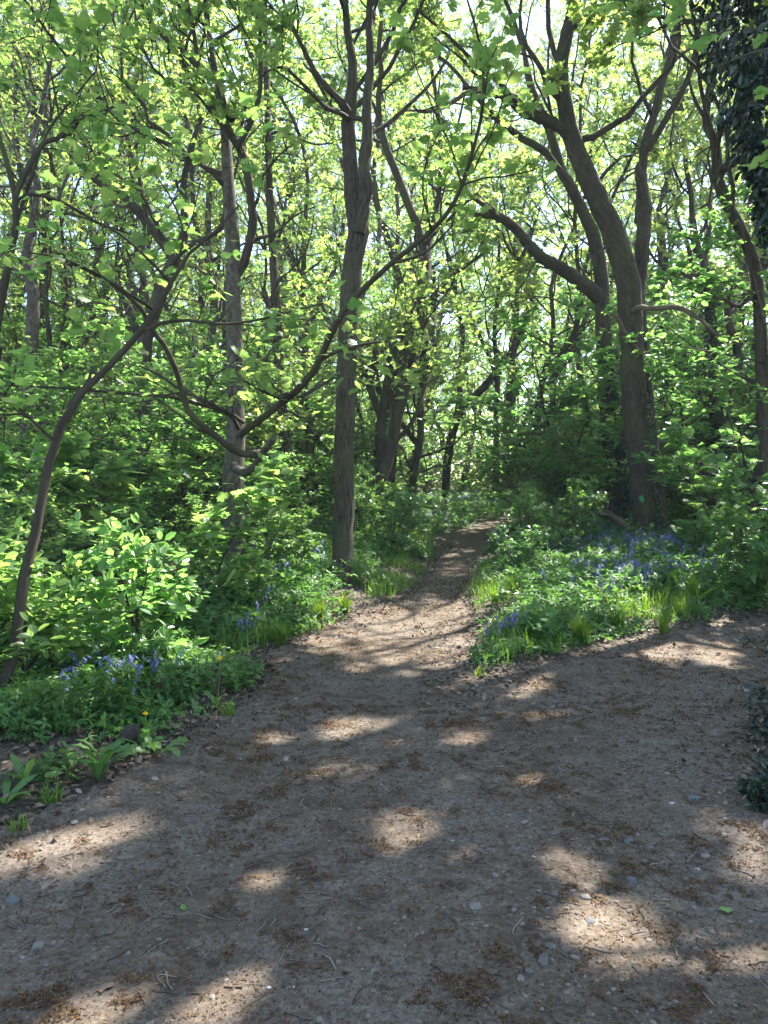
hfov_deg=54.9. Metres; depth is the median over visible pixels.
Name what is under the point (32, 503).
beech sapling
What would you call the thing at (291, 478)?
beech sapling
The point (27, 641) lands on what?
beech sapling
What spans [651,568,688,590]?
dock plant
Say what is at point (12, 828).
grass tuft
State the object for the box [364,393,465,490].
young beech tree
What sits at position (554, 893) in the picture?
stone
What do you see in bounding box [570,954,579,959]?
stone
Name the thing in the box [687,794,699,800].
stone
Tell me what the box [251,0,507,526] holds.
crooked tree
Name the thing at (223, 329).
forked tree
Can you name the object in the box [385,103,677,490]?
bushy tree
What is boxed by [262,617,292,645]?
grass tuft
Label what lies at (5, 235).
bare topped tree
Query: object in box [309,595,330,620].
grass tuft
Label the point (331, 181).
crooked tree
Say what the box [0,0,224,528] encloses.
woodland tree
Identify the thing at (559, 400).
young beech tree
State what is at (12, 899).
stone
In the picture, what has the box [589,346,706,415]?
young beech tree
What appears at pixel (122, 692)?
cow parsley
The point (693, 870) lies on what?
stone
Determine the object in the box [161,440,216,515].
beech sapling
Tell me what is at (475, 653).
nettle patch
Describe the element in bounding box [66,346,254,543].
young beech tree
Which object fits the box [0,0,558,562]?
sycamore tree
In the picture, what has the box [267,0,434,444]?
bare topped tree
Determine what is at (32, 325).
woodland tree
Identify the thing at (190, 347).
young beech tree
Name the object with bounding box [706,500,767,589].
elder bush
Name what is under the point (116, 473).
sycamore sapling
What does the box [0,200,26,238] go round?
bare topped tree
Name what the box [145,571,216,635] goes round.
hawthorn bush
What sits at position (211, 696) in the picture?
dandelion plant
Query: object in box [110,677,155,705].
bluebell clump
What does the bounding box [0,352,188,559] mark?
young beech tree
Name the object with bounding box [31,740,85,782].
nettle patch
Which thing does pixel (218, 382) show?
young beech tree
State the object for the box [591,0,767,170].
sycamore tree
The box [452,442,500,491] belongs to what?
beech sapling
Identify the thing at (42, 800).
grass tuft
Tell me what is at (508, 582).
grass tuft
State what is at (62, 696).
cow parsley
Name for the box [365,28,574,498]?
crooked tree
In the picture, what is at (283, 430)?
slim tree
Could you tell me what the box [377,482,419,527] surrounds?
hawthorn bush
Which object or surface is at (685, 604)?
grass tuft
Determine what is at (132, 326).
bare topped tree
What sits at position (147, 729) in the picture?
dandelion plant
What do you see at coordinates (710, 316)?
ivy clad tree
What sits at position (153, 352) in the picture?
young beech tree
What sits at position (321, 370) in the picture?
young beech tree
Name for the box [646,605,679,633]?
grass tuft
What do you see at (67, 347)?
young beech tree
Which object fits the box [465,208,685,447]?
bushy tree
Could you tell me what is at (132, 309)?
bare topped tree
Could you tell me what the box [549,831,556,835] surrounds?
stone
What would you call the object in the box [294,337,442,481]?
young beech tree
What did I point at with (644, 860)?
stone
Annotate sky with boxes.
[0,0,767,482]
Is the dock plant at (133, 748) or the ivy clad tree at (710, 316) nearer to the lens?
the dock plant at (133, 748)
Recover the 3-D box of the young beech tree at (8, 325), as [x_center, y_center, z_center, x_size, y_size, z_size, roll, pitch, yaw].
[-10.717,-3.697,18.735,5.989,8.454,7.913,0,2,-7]
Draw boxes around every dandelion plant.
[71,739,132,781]
[119,712,164,748]
[201,656,234,709]
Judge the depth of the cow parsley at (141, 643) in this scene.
5.74 m
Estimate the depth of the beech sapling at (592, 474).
15.84 m
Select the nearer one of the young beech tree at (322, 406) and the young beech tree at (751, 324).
the young beech tree at (322, 406)
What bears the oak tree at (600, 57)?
on the ground at (442, 538)
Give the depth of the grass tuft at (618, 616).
7.72 m
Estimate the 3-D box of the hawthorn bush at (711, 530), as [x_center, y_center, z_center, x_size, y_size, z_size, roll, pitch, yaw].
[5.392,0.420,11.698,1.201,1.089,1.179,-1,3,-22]
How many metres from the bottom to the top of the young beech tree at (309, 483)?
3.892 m
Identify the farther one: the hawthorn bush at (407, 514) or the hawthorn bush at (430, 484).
the hawthorn bush at (430, 484)
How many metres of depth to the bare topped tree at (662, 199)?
24.07 m
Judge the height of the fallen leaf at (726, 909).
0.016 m
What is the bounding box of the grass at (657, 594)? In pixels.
[109,525,766,664]
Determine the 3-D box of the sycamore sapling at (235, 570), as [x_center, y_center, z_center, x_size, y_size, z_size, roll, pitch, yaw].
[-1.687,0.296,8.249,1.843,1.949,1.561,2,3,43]
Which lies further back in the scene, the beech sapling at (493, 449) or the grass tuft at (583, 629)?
the beech sapling at (493, 449)
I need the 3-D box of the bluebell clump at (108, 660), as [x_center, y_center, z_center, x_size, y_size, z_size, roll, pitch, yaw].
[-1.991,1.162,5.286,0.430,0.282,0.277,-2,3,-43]
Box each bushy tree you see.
[0,4,154,442]
[0,91,222,419]
[174,41,480,467]
[209,120,514,496]
[236,182,441,464]
[288,221,476,471]
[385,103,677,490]
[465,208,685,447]
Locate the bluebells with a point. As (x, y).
(667, 537)
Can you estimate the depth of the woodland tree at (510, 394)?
27.73 m
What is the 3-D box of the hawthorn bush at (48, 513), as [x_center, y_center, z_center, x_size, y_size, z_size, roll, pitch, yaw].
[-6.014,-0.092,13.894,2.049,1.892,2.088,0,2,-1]
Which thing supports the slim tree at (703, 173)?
on the ground at (442, 538)
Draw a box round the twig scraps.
[0,585,767,1023]
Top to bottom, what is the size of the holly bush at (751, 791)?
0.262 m
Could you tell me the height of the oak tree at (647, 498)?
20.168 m
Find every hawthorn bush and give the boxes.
[0,483,96,537]
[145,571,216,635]
[205,559,277,605]
[354,484,427,551]
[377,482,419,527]
[406,448,442,494]
[487,523,555,574]
[496,478,605,553]
[502,471,608,545]
[514,440,601,514]
[592,537,612,553]
[664,447,758,519]
[677,506,746,563]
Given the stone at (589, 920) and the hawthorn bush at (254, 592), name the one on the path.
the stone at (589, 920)
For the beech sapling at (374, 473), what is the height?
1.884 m
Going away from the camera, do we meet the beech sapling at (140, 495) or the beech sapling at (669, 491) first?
the beech sapling at (140, 495)
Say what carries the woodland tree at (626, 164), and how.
on the ground at (442, 538)
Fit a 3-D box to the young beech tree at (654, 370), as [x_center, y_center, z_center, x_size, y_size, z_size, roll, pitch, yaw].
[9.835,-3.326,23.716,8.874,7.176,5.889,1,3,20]
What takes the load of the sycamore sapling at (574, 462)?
on the ground at (442, 538)
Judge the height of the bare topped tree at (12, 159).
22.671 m
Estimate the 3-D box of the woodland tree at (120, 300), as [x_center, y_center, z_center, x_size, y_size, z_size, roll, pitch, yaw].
[-7.123,-7.461,22.507,5.113,15.495,5.017,2,3,42]
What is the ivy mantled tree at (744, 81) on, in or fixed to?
on the ground at (442, 538)
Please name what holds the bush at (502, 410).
on the ground at (442, 538)
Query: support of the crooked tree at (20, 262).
on the ground at (442, 538)
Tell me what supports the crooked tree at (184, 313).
on the ground at (442, 538)
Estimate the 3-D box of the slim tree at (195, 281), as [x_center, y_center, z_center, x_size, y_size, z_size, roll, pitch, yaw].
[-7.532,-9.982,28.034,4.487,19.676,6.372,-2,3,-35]
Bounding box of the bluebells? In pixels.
[9,489,747,682]
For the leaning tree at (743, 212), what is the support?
on the ground at (442, 538)
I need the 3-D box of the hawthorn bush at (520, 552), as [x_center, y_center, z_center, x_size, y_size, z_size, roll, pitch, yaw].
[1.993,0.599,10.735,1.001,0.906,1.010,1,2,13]
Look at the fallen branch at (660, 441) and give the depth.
14.44 m
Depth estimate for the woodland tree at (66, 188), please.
17.99 m
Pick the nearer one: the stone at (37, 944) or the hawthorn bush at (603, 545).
the stone at (37, 944)
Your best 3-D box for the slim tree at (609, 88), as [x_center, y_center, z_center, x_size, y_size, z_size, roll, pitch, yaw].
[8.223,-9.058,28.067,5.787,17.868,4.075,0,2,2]
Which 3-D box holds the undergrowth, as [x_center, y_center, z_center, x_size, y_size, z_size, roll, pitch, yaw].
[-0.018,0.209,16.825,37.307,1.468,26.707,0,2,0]
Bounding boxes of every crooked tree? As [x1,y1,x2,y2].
[0,0,125,384]
[0,0,166,398]
[0,16,16,175]
[53,0,247,424]
[180,0,394,445]
[250,73,394,418]
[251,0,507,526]
[261,0,494,485]
[344,61,476,485]
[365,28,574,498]
[735,192,752,224]
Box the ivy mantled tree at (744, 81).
[598,0,767,249]
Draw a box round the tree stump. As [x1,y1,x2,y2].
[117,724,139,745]
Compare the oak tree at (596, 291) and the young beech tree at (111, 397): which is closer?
the oak tree at (596, 291)
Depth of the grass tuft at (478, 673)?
6.01 m
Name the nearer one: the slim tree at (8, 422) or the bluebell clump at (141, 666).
the bluebell clump at (141, 666)
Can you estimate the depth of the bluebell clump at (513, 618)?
7.37 m
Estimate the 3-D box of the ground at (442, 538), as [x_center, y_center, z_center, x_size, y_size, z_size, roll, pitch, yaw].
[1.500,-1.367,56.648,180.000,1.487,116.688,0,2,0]
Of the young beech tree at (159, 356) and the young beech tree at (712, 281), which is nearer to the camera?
the young beech tree at (712, 281)
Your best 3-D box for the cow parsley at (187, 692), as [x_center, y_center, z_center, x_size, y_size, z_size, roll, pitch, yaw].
[-1.437,1.213,5.229,0.307,0.334,0.341,0,2,0]
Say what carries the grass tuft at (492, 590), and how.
on the ground at (442, 538)
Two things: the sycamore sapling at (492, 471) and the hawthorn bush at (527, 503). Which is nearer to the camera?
the hawthorn bush at (527, 503)
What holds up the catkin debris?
on the path
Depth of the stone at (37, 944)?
2.57 m
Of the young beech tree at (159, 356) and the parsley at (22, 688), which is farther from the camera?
the young beech tree at (159, 356)
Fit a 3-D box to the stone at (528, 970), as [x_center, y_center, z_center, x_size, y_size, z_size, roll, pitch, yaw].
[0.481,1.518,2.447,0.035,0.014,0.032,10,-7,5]
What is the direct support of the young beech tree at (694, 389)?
on the ground at (442, 538)
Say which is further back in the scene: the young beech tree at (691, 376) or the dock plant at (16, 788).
the young beech tree at (691, 376)
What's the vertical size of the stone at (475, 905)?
0.029 m
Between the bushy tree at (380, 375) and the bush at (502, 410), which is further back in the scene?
the bushy tree at (380, 375)
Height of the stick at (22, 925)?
0.015 m
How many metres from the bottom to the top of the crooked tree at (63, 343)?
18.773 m
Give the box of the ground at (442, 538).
[0,484,767,825]
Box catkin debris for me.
[0,581,767,1023]
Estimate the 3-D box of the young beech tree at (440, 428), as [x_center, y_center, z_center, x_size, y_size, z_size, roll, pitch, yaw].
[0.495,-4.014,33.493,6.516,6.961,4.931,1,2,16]
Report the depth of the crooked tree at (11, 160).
28.04 m
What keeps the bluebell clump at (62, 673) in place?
on the ground at (442, 538)
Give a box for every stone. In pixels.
[5,895,19,903]
[30,940,44,951]
[469,901,480,909]
[517,974,524,981]
[524,968,533,973]
[538,953,548,965]
[544,942,555,949]
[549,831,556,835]
[550,891,558,897]
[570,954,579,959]
[580,894,590,899]
[585,917,594,923]
[624,838,632,843]
[625,876,636,883]
[640,858,648,863]
[645,844,653,849]
[645,881,653,886]
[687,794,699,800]
[689,868,698,873]
[701,853,709,859]
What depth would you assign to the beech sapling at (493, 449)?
18.29 m
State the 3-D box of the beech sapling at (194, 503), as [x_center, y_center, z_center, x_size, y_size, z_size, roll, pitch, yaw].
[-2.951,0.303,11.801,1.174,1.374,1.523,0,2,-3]
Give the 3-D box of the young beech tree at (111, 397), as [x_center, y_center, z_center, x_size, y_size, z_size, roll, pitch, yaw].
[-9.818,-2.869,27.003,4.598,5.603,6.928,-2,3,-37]
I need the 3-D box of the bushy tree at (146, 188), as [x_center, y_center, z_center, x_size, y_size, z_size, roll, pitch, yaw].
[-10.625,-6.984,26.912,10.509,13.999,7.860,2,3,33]
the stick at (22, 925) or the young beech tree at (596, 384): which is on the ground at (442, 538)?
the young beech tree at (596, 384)
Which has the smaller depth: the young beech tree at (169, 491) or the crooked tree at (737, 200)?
the young beech tree at (169, 491)
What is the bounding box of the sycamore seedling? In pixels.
[520,605,554,644]
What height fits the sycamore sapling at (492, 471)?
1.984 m
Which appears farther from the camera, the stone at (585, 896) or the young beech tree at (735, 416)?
the young beech tree at (735, 416)
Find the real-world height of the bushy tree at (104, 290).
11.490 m
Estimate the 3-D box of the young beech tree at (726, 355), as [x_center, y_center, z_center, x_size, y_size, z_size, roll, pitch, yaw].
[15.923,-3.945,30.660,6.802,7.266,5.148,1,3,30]
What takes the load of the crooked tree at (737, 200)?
on the ground at (442, 538)
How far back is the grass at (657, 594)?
8.92 m
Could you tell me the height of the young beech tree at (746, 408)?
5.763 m
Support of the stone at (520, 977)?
on the path
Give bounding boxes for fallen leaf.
[93,978,117,992]
[719,906,734,912]
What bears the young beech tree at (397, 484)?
on the ground at (442, 538)
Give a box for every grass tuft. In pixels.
[1,813,27,835]
[36,775,64,806]
[218,695,237,715]
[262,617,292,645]
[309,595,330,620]
[329,591,356,613]
[469,664,485,677]
[485,582,507,603]
[501,574,520,595]
[565,611,606,644]
[596,602,633,631]
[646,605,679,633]
[669,593,696,617]
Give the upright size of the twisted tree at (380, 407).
14.745 m
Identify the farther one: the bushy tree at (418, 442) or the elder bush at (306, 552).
the bushy tree at (418, 442)
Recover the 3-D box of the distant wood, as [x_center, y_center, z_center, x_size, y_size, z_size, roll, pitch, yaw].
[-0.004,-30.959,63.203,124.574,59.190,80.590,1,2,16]
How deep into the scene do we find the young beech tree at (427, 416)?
34.36 m
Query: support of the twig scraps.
on the path
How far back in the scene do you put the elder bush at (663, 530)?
14.08 m
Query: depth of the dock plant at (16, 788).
3.68 m
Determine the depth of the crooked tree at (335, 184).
25.86 m
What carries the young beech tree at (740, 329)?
on the ground at (442, 538)
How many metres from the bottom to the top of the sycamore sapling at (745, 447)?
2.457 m
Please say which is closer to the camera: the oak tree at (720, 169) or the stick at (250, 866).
the stick at (250, 866)
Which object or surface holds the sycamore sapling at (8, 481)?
on the ground at (442, 538)
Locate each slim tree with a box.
[0,0,89,432]
[0,248,57,452]
[127,0,254,407]
[218,0,364,526]
[522,37,655,484]
[657,8,753,446]
[659,1,767,503]
[733,111,767,295]
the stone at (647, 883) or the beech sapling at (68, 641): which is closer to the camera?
the stone at (647, 883)
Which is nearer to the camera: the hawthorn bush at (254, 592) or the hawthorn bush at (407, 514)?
the hawthorn bush at (254, 592)
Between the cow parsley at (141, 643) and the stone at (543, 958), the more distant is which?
the cow parsley at (141, 643)
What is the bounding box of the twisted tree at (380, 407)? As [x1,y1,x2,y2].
[315,64,538,504]
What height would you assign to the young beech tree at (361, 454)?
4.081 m
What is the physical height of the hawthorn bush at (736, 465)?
2.132 m
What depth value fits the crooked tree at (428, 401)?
32.96 m
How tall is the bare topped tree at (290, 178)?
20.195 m
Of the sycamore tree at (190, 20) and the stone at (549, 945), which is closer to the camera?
the stone at (549, 945)
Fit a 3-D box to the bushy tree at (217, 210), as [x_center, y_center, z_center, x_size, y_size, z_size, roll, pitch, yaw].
[-2.148,-5.703,22.293,9.000,11.988,6.731,-2,3,-44]
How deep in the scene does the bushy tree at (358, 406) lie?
24.10 m
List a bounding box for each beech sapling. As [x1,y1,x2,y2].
[0,463,118,601]
[0,516,85,685]
[0,521,126,683]
[61,509,210,662]
[71,483,190,615]
[155,489,222,550]
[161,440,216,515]
[226,478,319,570]
[244,443,333,533]
[321,466,388,538]
[356,460,397,503]
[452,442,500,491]
[459,418,562,518]
[478,442,531,494]
[483,355,658,526]
[511,432,620,516]
[658,423,739,510]
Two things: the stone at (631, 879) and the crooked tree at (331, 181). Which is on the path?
the stone at (631, 879)
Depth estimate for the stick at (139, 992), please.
2.30 m
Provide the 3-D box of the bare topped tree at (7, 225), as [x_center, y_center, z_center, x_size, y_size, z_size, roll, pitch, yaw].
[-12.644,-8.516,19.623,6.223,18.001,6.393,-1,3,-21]
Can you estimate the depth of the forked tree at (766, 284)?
30.53 m
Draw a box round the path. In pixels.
[0,516,767,1023]
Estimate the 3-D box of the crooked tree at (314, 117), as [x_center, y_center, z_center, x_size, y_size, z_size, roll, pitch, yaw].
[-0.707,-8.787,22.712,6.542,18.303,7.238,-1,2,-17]
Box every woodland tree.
[0,0,174,440]
[0,0,180,517]
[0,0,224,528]
[0,0,262,535]
[0,2,155,423]
[36,8,243,406]
[165,0,346,525]
[442,53,596,502]
[456,0,632,500]
[464,39,686,488]
[465,72,615,487]
[497,0,710,487]
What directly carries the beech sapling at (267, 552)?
on the ground at (442, 538)
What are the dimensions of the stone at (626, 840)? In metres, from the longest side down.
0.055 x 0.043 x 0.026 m
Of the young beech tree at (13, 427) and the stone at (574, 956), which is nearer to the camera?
the stone at (574, 956)
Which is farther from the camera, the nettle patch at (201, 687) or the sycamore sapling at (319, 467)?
the sycamore sapling at (319, 467)
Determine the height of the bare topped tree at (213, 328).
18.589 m
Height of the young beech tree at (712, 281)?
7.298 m
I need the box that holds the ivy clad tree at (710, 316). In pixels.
[579,0,764,506]
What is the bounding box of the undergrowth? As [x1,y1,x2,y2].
[0,487,767,761]
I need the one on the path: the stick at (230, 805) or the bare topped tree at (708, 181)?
the stick at (230, 805)
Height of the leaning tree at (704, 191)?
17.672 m
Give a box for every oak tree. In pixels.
[167,0,561,584]
[384,0,695,525]
[395,0,719,534]
[541,0,767,146]
[586,0,767,518]
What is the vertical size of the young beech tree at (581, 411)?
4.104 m
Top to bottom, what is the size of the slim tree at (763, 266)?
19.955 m
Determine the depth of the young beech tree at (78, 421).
20.55 m
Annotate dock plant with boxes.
[0,754,59,784]
[0,774,37,804]
[115,733,188,757]
[532,640,572,652]
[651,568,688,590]
[673,572,721,605]
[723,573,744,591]
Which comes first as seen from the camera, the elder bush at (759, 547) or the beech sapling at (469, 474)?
the elder bush at (759, 547)
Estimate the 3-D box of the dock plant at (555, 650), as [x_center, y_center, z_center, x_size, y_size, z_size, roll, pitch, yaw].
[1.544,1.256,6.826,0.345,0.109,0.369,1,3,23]
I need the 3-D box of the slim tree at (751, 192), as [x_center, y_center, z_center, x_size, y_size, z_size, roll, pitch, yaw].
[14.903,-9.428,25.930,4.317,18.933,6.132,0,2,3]
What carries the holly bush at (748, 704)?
on the ground at (442, 538)
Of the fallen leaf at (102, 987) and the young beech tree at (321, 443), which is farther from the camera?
the young beech tree at (321, 443)
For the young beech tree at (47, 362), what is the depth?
12.85 m
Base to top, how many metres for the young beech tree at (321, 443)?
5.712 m
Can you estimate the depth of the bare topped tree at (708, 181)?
33.30 m
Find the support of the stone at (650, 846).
on the path
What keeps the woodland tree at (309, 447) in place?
on the ground at (442, 538)
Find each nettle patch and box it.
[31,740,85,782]
[182,656,231,695]
[222,656,261,691]
[467,633,506,662]
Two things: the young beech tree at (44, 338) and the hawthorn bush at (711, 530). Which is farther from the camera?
the young beech tree at (44, 338)
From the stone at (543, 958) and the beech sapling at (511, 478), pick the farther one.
the beech sapling at (511, 478)
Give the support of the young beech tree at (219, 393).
on the ground at (442, 538)
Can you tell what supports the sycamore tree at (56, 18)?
on the ground at (442, 538)
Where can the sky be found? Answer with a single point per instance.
(541, 20)
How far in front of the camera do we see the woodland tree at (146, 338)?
16.16 m
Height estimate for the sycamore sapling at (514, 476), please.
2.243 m
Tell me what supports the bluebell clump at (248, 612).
on the ground at (442, 538)
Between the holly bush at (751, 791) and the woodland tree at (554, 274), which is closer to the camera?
the holly bush at (751, 791)
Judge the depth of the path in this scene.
3.23 m
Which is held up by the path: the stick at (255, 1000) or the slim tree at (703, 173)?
the stick at (255, 1000)
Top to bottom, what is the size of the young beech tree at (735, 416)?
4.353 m
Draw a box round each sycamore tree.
[0,0,213,333]
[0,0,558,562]
[0,92,384,700]
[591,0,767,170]
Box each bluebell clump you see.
[59,655,90,691]
[84,654,138,688]
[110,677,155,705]
[125,655,166,691]
[237,610,264,638]
[481,619,507,647]
[487,609,528,635]
[587,578,619,599]
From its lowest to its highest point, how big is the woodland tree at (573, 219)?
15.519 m
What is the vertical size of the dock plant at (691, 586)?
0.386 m
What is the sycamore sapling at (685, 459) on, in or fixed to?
on the ground at (442, 538)
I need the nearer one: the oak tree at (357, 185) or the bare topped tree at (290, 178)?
the oak tree at (357, 185)
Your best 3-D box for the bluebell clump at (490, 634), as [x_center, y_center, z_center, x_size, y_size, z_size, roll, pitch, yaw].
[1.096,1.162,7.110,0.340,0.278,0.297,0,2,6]
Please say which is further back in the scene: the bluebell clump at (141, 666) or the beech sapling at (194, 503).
the beech sapling at (194, 503)
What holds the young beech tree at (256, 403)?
on the ground at (442, 538)
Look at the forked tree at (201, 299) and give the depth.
30.10 m
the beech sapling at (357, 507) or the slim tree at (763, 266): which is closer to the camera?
the beech sapling at (357, 507)
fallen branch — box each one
[586,499,635,534]
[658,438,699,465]
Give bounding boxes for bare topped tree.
[0,0,71,311]
[0,49,52,337]
[0,75,34,312]
[0,95,82,418]
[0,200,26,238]
[1,0,241,363]
[1,20,34,255]
[41,54,208,363]
[49,126,126,349]
[104,0,334,506]
[201,13,372,362]
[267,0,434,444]
[550,0,753,498]
[668,22,767,418]
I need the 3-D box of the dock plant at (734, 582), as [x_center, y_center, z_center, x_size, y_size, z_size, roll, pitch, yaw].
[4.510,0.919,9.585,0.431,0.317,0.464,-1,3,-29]
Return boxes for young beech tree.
[0,243,80,448]
[0,299,100,419]
[0,304,186,537]
[0,315,209,499]
[0,335,134,540]
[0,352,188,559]
[1,284,131,431]
[2,358,129,440]
[13,285,357,519]
[22,366,279,543]
[41,387,132,454]
[61,352,129,421]
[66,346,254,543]
[79,315,246,482]
[93,375,208,509]
[109,335,301,460]
[155,309,326,509]
[173,335,290,451]
[178,353,328,523]
[179,389,220,500]
[186,372,374,515]
[243,310,412,518]
[244,329,366,455]
[254,383,409,495]
[290,364,428,493]
[292,390,369,483]
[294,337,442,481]
[355,379,431,492]
[360,353,464,491]
[363,375,465,486]
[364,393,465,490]
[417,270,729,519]
[473,325,692,478]
[516,396,580,485]
[545,172,767,528]
[545,379,592,431]
[546,382,629,503]
[567,355,690,412]
[571,292,757,499]
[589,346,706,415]
[627,297,767,516]
[652,301,757,490]
[655,317,757,505]
[660,377,757,445]
[690,334,750,414]
[700,381,757,490]
[707,322,752,395]
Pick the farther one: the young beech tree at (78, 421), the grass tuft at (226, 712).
the young beech tree at (78, 421)
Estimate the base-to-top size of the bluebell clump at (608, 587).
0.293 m
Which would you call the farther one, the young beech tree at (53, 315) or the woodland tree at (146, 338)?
the young beech tree at (53, 315)
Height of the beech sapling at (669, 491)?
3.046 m
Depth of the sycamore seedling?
7.04 m
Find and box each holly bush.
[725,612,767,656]
[731,766,767,812]
[742,679,767,738]
[747,731,767,799]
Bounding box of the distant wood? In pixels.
[0,0,767,490]
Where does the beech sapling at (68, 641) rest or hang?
on the ground at (442, 538)
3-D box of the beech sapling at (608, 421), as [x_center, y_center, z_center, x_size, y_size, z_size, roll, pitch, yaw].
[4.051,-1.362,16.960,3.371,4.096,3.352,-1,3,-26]
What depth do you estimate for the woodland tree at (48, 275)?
16.78 m
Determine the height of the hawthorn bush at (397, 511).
1.386 m
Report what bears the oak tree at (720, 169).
on the ground at (442, 538)
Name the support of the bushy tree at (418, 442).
on the ground at (442, 538)
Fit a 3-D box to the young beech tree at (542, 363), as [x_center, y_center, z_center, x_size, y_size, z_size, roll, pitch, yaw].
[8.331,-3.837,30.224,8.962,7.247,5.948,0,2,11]
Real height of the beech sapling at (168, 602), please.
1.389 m
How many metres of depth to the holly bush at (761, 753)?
3.81 m
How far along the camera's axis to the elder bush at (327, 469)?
15.69 m
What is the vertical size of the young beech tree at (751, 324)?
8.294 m
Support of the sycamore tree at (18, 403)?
on the ground at (442, 538)
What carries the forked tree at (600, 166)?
on the ground at (442, 538)
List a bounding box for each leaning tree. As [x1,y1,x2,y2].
[582,20,767,446]
[648,3,767,425]
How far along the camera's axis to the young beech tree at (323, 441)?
25.54 m
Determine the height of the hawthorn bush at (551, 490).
2.497 m
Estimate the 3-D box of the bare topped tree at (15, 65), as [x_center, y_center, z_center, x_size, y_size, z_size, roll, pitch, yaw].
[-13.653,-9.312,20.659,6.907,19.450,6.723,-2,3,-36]
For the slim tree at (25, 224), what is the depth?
20.90 m
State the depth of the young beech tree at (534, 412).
34.50 m
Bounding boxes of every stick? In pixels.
[19,917,26,929]
[138,991,151,1011]
[209,793,258,811]
[243,991,270,1008]
[245,860,270,868]
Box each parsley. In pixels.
[1,667,54,721]
[7,672,88,728]
[85,655,140,722]
[124,622,176,672]
[160,657,199,707]
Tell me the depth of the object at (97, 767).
3.91 m
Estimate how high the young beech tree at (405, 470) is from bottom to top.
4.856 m
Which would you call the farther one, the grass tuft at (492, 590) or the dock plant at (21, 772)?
the grass tuft at (492, 590)
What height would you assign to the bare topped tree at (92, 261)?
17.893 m
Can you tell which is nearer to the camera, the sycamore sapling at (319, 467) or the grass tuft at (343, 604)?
the grass tuft at (343, 604)
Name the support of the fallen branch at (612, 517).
on the undergrowth
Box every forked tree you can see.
[55,0,294,427]
[112,0,355,482]
[524,3,724,406]
[674,0,767,354]
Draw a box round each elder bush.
[246,504,326,568]
[313,447,397,532]
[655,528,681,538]
[702,461,767,590]
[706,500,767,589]
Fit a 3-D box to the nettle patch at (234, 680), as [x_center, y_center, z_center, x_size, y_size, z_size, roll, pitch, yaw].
[-1.099,1.258,5.637,0.298,0.274,0.301,1,3,25]
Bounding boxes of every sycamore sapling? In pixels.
[0,442,154,580]
[20,430,207,592]
[140,452,302,604]
[299,449,371,525]
[482,457,514,492]
[489,454,530,494]
[548,437,604,509]
[648,418,767,546]
[730,436,758,510]
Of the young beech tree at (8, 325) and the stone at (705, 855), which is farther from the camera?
the young beech tree at (8, 325)
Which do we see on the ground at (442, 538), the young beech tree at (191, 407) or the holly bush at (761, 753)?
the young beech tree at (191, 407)
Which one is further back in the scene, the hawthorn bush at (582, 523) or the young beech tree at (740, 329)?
the young beech tree at (740, 329)
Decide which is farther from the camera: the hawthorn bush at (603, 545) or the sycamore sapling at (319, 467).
the sycamore sapling at (319, 467)
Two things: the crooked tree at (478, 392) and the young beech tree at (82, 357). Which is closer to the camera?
the young beech tree at (82, 357)
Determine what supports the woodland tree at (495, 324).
on the ground at (442, 538)

